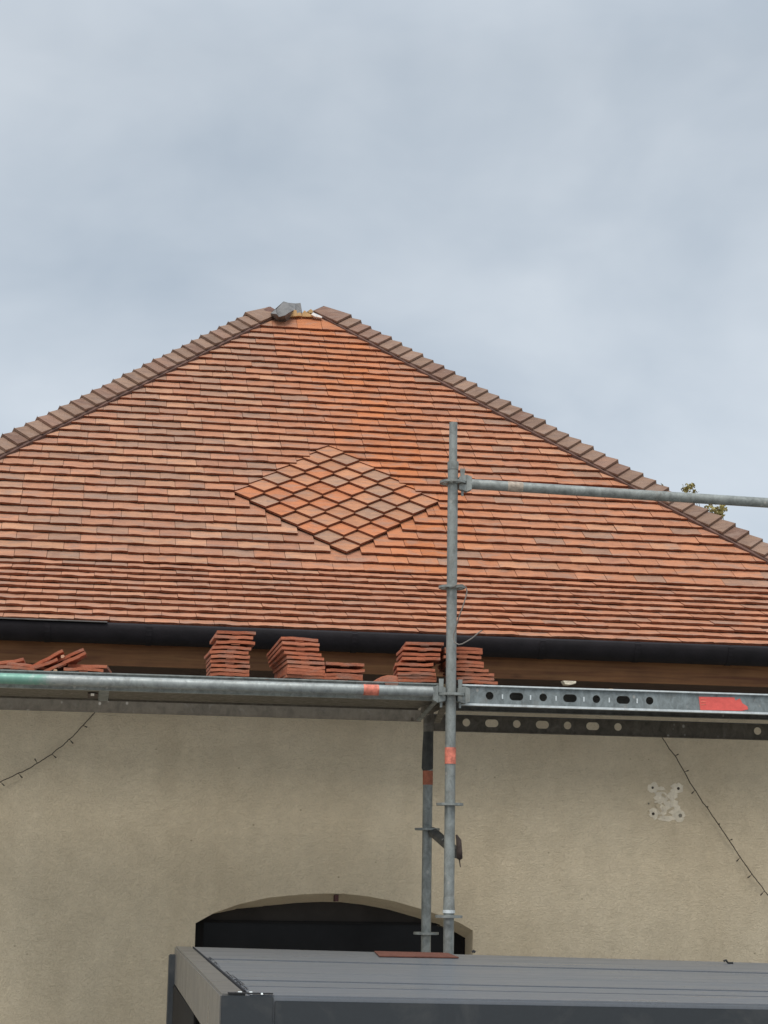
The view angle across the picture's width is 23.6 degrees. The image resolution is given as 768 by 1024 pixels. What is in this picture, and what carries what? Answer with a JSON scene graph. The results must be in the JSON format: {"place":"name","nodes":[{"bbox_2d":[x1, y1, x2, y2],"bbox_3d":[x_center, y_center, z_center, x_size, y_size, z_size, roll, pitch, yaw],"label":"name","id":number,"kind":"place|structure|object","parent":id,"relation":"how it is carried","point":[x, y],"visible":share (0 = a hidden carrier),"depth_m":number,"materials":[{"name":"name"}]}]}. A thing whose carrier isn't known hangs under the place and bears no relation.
{"place":"outdoors","nodes":[
{"label":"outdoors","id":0,"kind":"place"},
{"bbox_2d":[0,301,767,1023],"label":"house","id":1,"kind":"structure","parent":0,"point":[270,477],"depth_m":10.04,"materials":[{"name":"tile"}]},
{"bbox_2d":[0,712,94,785],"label":"light string","id":2,"kind":"object","parent":1,"relation":"attached to","point":[50,754],"visible":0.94,"depth_m":9.65,"materials":[{"name":"black plastic"}]},
{"bbox_2d":[195,895,464,954],"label":"window","id":3,"kind":"structure","parent":1,"relation":"in","point":[323,926],"depth_m":9.94,"materials":[{"name":"black glass"}]},
{"bbox_2d":[662,738,767,894],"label":"light string","id":4,"kind":"object","parent":1,"relation":"attached to","point":[715,819],"visible":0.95,"depth_m":10.14,"materials":[{"name":"black plastic"}]},
{"bbox_2d":[0,0,767,542],"label":"sky","id":5,"kind":"structure","parent":0,"point":[561,206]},
{"label":"ground","id":6,"kind":"structure","parent":0,"visible":0},
{"bbox_2d":[0,422,767,953],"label":"scaffold","id":7,"kind":"object","parent":6,"relation":"on","point":[444,700],"visible":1,"depth_m":8.53,"materials":[{"name":"metal"}]},
{"bbox_2d":[0,698,420,721],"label":"scaffold deck","id":8,"kind":"structure","parent":7,"relation":"attached to","point":[202,709],"depth_m":9.05,"materials":[{"name":"grey metal"}]},
{"bbox_2d":[0,669,438,709],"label":"scaffold deck","id":9,"kind":"structure","parent":7,"relation":"attached to","point":[24,691],"depth_m":8.53,"materials":[{"name":"grey metal"}]},
{"bbox_2d":[0,665,36,669],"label":"clay tile","id":10,"kind":"object","parent":9,"relation":"on","point":[8,667],"visible":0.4,"depth_m":8.29,"materials":[{"name":"orange ceramic"}]},
{"bbox_2d":[6,662,47,670],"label":"clay tile","id":11,"kind":"object","parent":10,"relation":"on","point":[24,665],"visible":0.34,"depth_m":8.37,"materials":[{"name":"orange ceramic"}]},
{"bbox_2d":[0,658,25,664],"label":"clay tile","id":12,"kind":"object","parent":11,"relation":"on","point":[21,660],"visible":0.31,"depth_m":8.46,"materials":[{"name":"orange ceramic"}]},
{"bbox_2d":[33,649,64,664],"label":"clay tile","id":13,"kind":"object","parent":11,"relation":"on","point":[58,654],"visible":0.33,"depth_m":8.46,"materials":[{"name":"orange ceramic"}]},
{"bbox_2d":[32,658,57,668],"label":"clay tile","id":14,"kind":"object","parent":9,"relation":"on","point":[49,663],"visible":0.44,"depth_m":8.36,"materials":[{"name":"orange ceramic"}]},
{"bbox_2d":[43,655,79,670],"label":"clay tile","id":15,"kind":"object","parent":9,"relation":"on","point":[61,665],"visible":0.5,"depth_m":8.38,"materials":[{"name":"orange ceramic"}]},
{"bbox_2d":[65,652,85,665],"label":"clay tile","id":16,"kind":"object","parent":15,"relation":"on","point":[82,655],"visible":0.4,"depth_m":8.46,"materials":[{"name":"orange ceramic"}]},
{"bbox_2d":[49,648,86,667],"bbox_3d":[-1.481,0.699,8.630,0.178,0.024,0.266,-25,-7,-10],"label":"clay tile","id":17,"kind":"object","parent":16,"relation":"on","point":[72,654],"visible":0.46,"depth_m":8.51,"materials":[{"name":"orange ceramic"}]},
{"bbox_2d":[64,667,102,672],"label":"clay tile","id":18,"kind":"object","parent":9,"relation":"on","point":[80,669],"visible":0.43,"depth_m":8.35,"materials":[{"name":"orange tile"}]},
{"bbox_2d":[68,664,111,672],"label":"clay tile","id":19,"kind":"object","parent":18,"relation":"on","point":[105,668],"visible":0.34,"depth_m":8.43,"materials":[{"name":"orange ceramic"}]},
{"bbox_2d":[208,672,248,676],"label":"clay tile","id":20,"kind":"object","parent":9,"relation":"on","point":[225,674],"visible":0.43,"depth_m":8.42,"materials":[{"name":"orange tile"}]},
{"bbox_2d":[206,668,248,675],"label":"clay tile","id":21,"kind":"object","parent":20,"relation":"on","point":[213,670],"visible":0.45,"depth_m":8.43,"materials":[{"name":"orange tile"}]},
{"bbox_2d":[206,664,249,672],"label":"clay tile","id":22,"kind":"object","parent":21,"relation":"on","point":[239,667],"visible":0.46,"depth_m":8.44,"materials":[{"name":"orange ceramic"}]},
{"bbox_2d":[206,659,248,667],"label":"clay tile","id":23,"kind":"object","parent":22,"relation":"on","point":[227,661],"visible":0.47,"depth_m":8.45,"materials":[{"name":"orange ceramic"}]},
{"bbox_2d":[206,654,249,663],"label":"clay tile","id":24,"kind":"object","parent":23,"relation":"on","point":[233,657],"visible":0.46,"depth_m":8.44,"materials":[{"name":"orange ceramic"}]},
{"bbox_2d":[204,650,248,659],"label":"clay tile","id":25,"kind":"object","parent":24,"relation":"on","point":[223,652],"visible":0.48,"depth_m":8.45,"materials":[{"name":"orange ceramic"}]},
{"bbox_2d":[209,645,250,651],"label":"clay tile","id":26,"kind":"object","parent":25,"relation":"on","point":[233,648],"visible":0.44,"depth_m":8.46,"materials":[{"name":"orange tile"}]},
{"bbox_2d":[213,640,254,648],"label":"clay tile","id":27,"kind":"object","parent":26,"relation":"on","point":[251,644],"visible":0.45,"depth_m":8.47,"materials":[{"name":"orange tile"}]},
{"bbox_2d":[210,635,252,644],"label":"clay tile","id":28,"kind":"object","parent":27,"relation":"on","point":[214,639],"visible":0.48,"depth_m":8.47,"materials":[{"name":"orange tile"}]},
{"bbox_2d":[215,630,255,636],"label":"clay tile","id":29,"kind":"object","parent":28,"relation":"on","point":[239,633],"visible":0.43,"depth_m":8.47,"materials":[{"name":"orange tile"}]},
{"bbox_2d":[281,674,323,679],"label":"clay tile","id":30,"kind":"object","parent":9,"relation":"on","point":[288,676],"visible":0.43,"depth_m":8.48,"materials":[{"name":"orange ceramic"}]},
{"bbox_2d":[275,671,324,677],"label":"clay tile","id":31,"kind":"object","parent":30,"relation":"on","point":[308,674],"visible":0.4,"depth_m":8.48,"materials":[{"name":"orange tile"}]},
{"bbox_2d":[275,668,324,676],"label":"clay tile","id":32,"kind":"object","parent":31,"relation":"on","point":[305,670],"visible":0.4,"depth_m":8.49,"materials":[{"name":"orange tile"}]},
{"bbox_2d":[274,664,324,676],"bbox_3d":[-0.395,0.750,8.609,0.178,0.023,0.266,5,-16,-16],"label":"clay tile","id":33,"kind":"object","parent":32,"relation":"on","point":[299,666],"visible":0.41,"depth_m":8.49,"materials":[{"name":"orange tile"}]},
{"bbox_2d":[273,660,323,673],"bbox_3d":[-0.400,0.732,8.609,0.178,0.023,0.266,4,-17,-17],"label":"clay tile","id":34,"kind":"object","parent":33,"relation":"on","point":[306,663],"visible":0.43,"depth_m":8.50,"materials":[{"name":"orange ceramic"}]},
{"bbox_2d":[271,656,323,669],"bbox_3d":[-0.405,0.714,8.612,0.178,0.024,0.266,5,-18,-18],"label":"clay tile","id":35,"kind":"object","parent":34,"relation":"on","point":[296,658],"visible":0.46,"depth_m":8.51,"materials":[{"name":"orange ceramic"}]},
{"bbox_2d":[269,651,320,666],"bbox_3d":[-0.416,0.698,8.615,0.178,0.023,0.266,6,-20,-18],"label":"clay tile","id":36,"kind":"object","parent":35,"relation":"on","point":[281,656],"visible":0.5,"depth_m":8.51,"materials":[{"name":"orange ceramic"}]},
{"bbox_2d":[268,646,318,663],"bbox_3d":[-0.424,0.678,8.615,0.178,0.023,0.266,4,-20,-17],"label":"clay tile","id":37,"kind":"object","parent":36,"relation":"on","point":[282,649],"visible":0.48,"depth_m":8.51,"materials":[{"name":"orange ceramic"}]},
{"bbox_2d":[268,641,319,659],"bbox_3d":[-0.424,0.656,8.614,0.178,0.023,0.266,5,-22,-18],"label":"clay tile","id":38,"kind":"object","parent":37,"relation":"on","point":[294,644],"visible":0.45,"depth_m":8.51,"materials":[{"name":"orange tile"}]},
{"bbox_2d":[267,637,317,656],"bbox_3d":[-0.430,0.639,8.625,0.178,0.024,0.266,5,-24,-18],"label":"clay tile","id":39,"kind":"object","parent":38,"relation":"on","point":[296,639],"visible":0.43,"depth_m":8.52,"materials":[{"name":"orange tile"}]},
{"bbox_2d":[324,676,362,680],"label":"clay tile","id":40,"kind":"object","parent":9,"relation":"on","point":[350,678],"visible":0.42,"depth_m":8.51,"materials":[{"name":"orange ceramic"}]},
{"bbox_2d":[324,673,362,677],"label":"clay tile","id":41,"kind":"object","parent":40,"relation":"on","point":[339,674],"visible":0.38,"depth_m":8.51,"materials":[{"name":"orange tile"}]},
{"bbox_2d":[325,668,364,674],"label":"clay tile","id":42,"kind":"object","parent":41,"relation":"on","point":[351,671],"visible":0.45,"depth_m":8.52,"materials":[{"name":"orange tile"}]},
{"bbox_2d":[324,662,363,669],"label":"clay tile","id":43,"kind":"object","parent":42,"relation":"on","point":[339,665],"visible":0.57,"depth_m":8.52,"materials":[{"name":"orange ceramic"}]},
{"bbox_2d":[375,675,398,681],"bbox_3d":[0.001,0.790,8.632,0.118,0.035,0.160,3,-11,-9],"label":"tile shard","id":44,"kind":"object","parent":9,"relation":"on","point":[389,678],"visible":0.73,"depth_m":8.55,"materials":[{"name":"ceramic"}]},
{"bbox_2d":[384,683,398,685],"bbox_3d":[0.028,0.806,8.536,0.066,0.020,0.100,3,-11,-9],"label":"tile shard","id":45,"kind":"object","parent":9,"relation":"on","point":[396,684],"visible":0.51,"depth_m":8.49,"materials":[{"name":"ceramic"}]},
{"bbox_2d":[398,679,435,682],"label":"clay tile","id":46,"kind":"object","parent":9,"relation":"on","point":[419,680],"visible":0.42,"depth_m":8.56,"materials":[{"name":"orange ceramic"}]},
{"bbox_2d":[398,675,435,678],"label":"clay tile","id":47,"kind":"object","parent":46,"relation":"on","point":[414,677],"visible":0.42,"depth_m":8.56,"materials":[{"name":"orange ceramic"}]},
{"bbox_2d":[395,672,435,675],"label":"clay tile","id":48,"kind":"object","parent":47,"relation":"on","point":[417,673],"visible":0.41,"depth_m":8.56,"materials":[{"name":"orange tile"}]},
{"bbox_2d":[393,667,434,675],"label":"clay tile","id":49,"kind":"object","parent":48,"relation":"on","point":[413,670],"visible":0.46,"depth_m":8.57,"materials":[{"name":"orange tile"}]},
{"bbox_2d":[393,662,432,671],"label":"clay tile","id":50,"kind":"object","parent":49,"relation":"on","point":[411,665],"visible":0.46,"depth_m":8.57,"materials":[{"name":"orange ceramic"}]},
{"bbox_2d":[399,657,439,665],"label":"clay tile","id":51,"kind":"object","parent":50,"relation":"on","point":[433,660],"visible":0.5,"depth_m":8.58,"materials":[{"name":"orange ceramic"}]},
{"bbox_2d":[396,652,439,661],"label":"clay tile","id":52,"kind":"object","parent":51,"relation":"on","point":[402,654],"visible":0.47,"depth_m":8.59,"materials":[{"name":"orange ceramic"}]},
{"bbox_2d":[396,647,440,655],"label":"clay tile","id":53,"kind":"object","parent":52,"relation":"on","point":[417,650],"visible":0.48,"depth_m":8.60,"materials":[{"name":"orange tile"}]},
{"bbox_2d":[401,642,443,647],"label":"clay tile","id":54,"kind":"object","parent":53,"relation":"on","point":[426,644],"visible":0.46,"depth_m":8.60,"materials":[{"name":"orange tile"}]},
{"bbox_2d":[452,584,481,644],"bbox_3d":[0.382,0.474,8.498,0.143,0.284,0.029,-1,-11,10],"label":"wire","id":55,"kind":"object","parent":7,"relation":"hanging from","point":[459,616],"visible":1,"depth_m":8.50,"materials":[{"name":"grey metal"}]},
{"bbox_2d":[434,696,767,740],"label":"scaffold deck","id":56,"kind":"structure","parent":7,"relation":"on","point":[686,729],"depth_m":9.38,"materials":[{"name":"grey metal"}]},
{"bbox_2d":[456,684,767,719],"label":"scaffold deck","id":57,"kind":"structure","parent":7,"relation":"attached to","point":[596,701],"depth_m":8.70,"materials":[{"name":"metal"}]},
{"bbox_2d":[456,680,497,686],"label":"clay tile","id":58,"kind":"object","parent":57,"relation":"on","point":[475,682],"visible":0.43,"depth_m":8.60,"materials":[{"name":"orange ceramic"}]},
{"bbox_2d":[456,676,493,682],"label":"clay tile","id":59,"kind":"object","parent":58,"relation":"on","point":[476,678],"visible":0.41,"depth_m":8.61,"materials":[{"name":"orange ceramic"}]},
{"bbox_2d":[456,672,493,677],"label":"clay tile","id":60,"kind":"object","parent":59,"relation":"on","point":[463,674],"visible":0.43,"depth_m":8.61,"materials":[{"name":"orange tile"}]},
{"bbox_2d":[443,668,488,676],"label":"clay tile","id":61,"kind":"object","parent":60,"relation":"on","point":[470,670],"visible":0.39,"depth_m":8.61,"materials":[{"name":"orange tile"}]},
{"bbox_2d":[439,664,483,672],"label":"clay tile","id":62,"kind":"object","parent":61,"relation":"on","point":[443,668],"visible":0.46,"depth_m":8.61,"materials":[{"name":"orange ceramic"}]},
{"bbox_2d":[437,660,483,668],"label":"clay tile","id":63,"kind":"object","parent":62,"relation":"on","point":[463,662],"visible":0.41,"depth_m":8.61,"materials":[{"name":"orange ceramic"}]},
{"bbox_2d":[437,655,480,663],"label":"clay tile","id":64,"kind":"object","parent":63,"relation":"on","point":[462,657],"visible":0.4,"depth_m":8.62,"materials":[{"name":"orange ceramic"}]},
{"bbox_2d":[440,650,482,657],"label":"clay tile","id":65,"kind":"object","parent":64,"relation":"on","point":[475,653],"visible":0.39,"depth_m":8.62,"materials":[{"name":"orange tile"}]},
{"bbox_2d":[439,647,481,653],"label":"clay tile","id":66,"kind":"object","parent":65,"relation":"on","point":[465,649],"visible":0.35,"depth_m":8.62,"materials":[{"name":"orange tile"}]},
{"bbox_2d":[561,681,575,685],"bbox_3d":[0.951,0.883,9.493,0.070,0.022,0.050,3,-11,-9],"label":"rubble piece","id":67,"kind":"object","parent":57,"relation":"on","point":[566,683],"visible":1,"depth_m":9.47,"materials":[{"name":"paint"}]},
{"bbox_2d":[166,946,767,1023],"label":"pergola","id":68,"kind":"object","parent":6,"relation":"on","point":[209,985],"visible":1,"depth_m":5.94,"materials":[{"name":"metal"}]},
{"bbox_2d":[374,951,458,957],"bbox_3d":[0.138,1.932,8.039,0.342,0.008,0.485,1,-11,-3],"label":"red board","id":69,"kind":"object","parent":68,"relation":"on","point":[412,954],"visible":1,"depth_m":7.97,"materials":[{"name":"red wood"}]},
{"bbox_2d":[661,483,727,519],"bbox_3d":[4.605,3.613,23.675,2.776,8.146,2.962,3,-11,-9],"label":"tree","id":70,"kind":"object","parent":6,"relation":"on","point":[717,510],"visible":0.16,"depth_m":24.38,"materials":[{"name":"green plant"}]}
]}

